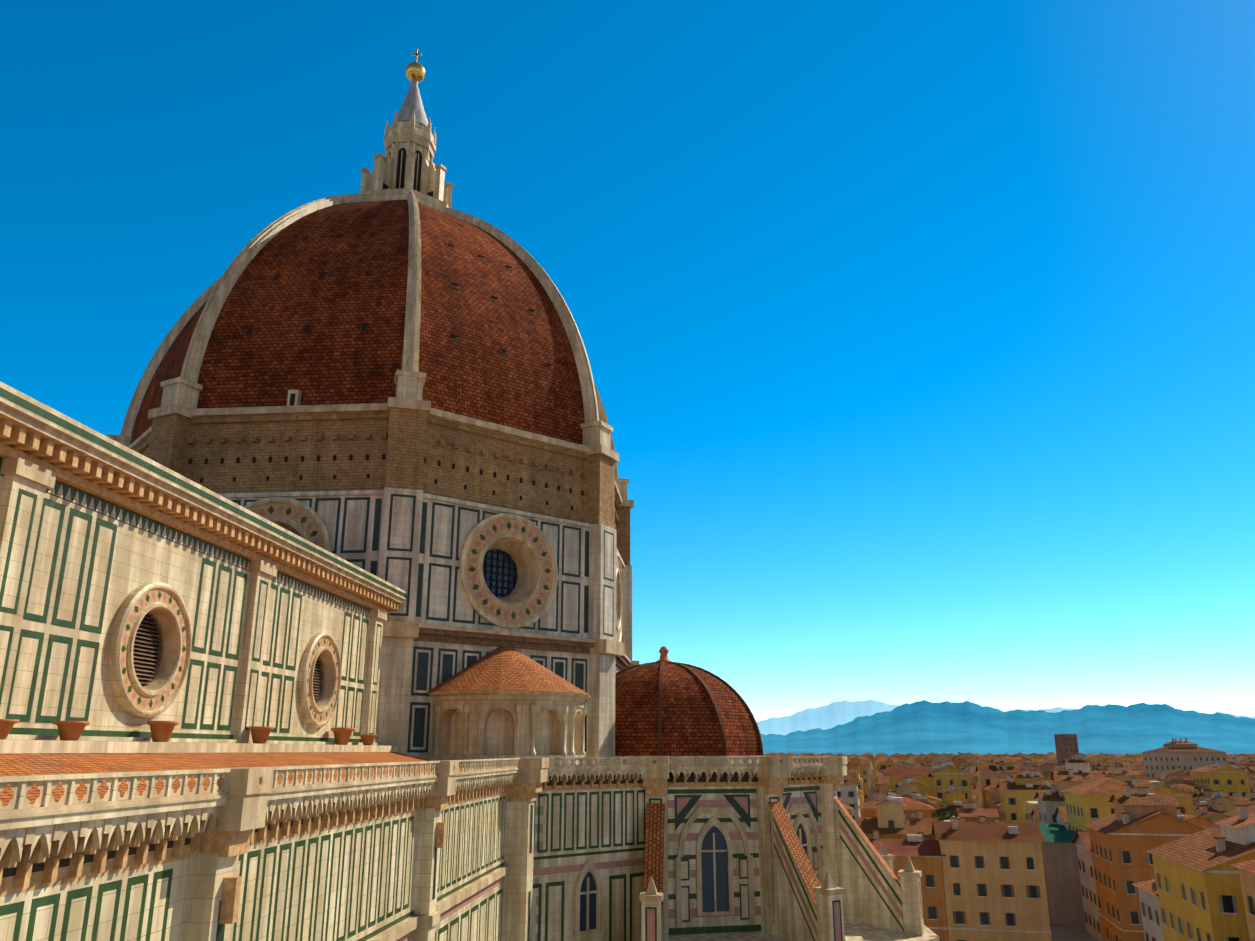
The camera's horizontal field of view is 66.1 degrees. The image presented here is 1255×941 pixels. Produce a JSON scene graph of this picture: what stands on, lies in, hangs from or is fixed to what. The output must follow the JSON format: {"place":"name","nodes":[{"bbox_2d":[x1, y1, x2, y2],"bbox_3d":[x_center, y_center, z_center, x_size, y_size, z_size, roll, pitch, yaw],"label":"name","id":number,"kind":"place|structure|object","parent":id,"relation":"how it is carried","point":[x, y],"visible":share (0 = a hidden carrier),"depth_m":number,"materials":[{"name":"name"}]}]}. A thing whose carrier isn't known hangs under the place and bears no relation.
{"place":"outdoors","nodes":[
{"label":"outdoors","id":0,"kind":"place"},
{"bbox_2d":[0,0,1254,721],"label":"sky","id":1,"kind":"structure","parent":0,"point":[918,336],"materials":[{"name":"blue"}]},
{"bbox_2d":[846,755,1097,940],"bbox_3d":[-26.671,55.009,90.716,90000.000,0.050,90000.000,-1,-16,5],"label":"ground","id":2,"kind":"structure","parent":0,"point":[1060,932],"depth_m":151.90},
{"bbox_2d":[0,48,939,940],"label":"cathedral","id":3,"kind":"structure","parent":2,"relation":"on","point":[314,592],"depth_m":75.69,"materials":[{"name":"white stone"}]},
{"bbox_2d":[764,734,1254,940],"bbox_3d":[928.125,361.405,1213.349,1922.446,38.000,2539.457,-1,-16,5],"label":"city","id":4,"kind":"object","parent":2,"relation":"on","point":[1121,847],"visible":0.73,"depth_m":138.75,"materials":[{"name":"paint"}]},
{"bbox_2d":[895,754,1216,821],"bbox_3d":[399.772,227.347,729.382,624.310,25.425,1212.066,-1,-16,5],"label":"trees","id":5,"kind":"object","parent":2,"relation":"on","point":[942,815],"depth_m":209.20,"materials":[{"name":"green plant"}]},
{"bbox_2d":[757,700,1254,754],"bbox_3d":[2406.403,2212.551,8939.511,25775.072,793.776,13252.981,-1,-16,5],"label":"hills","id":6,"kind":"structure","parent":0,"point":[876,727],"depth_m":7783.48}
]}

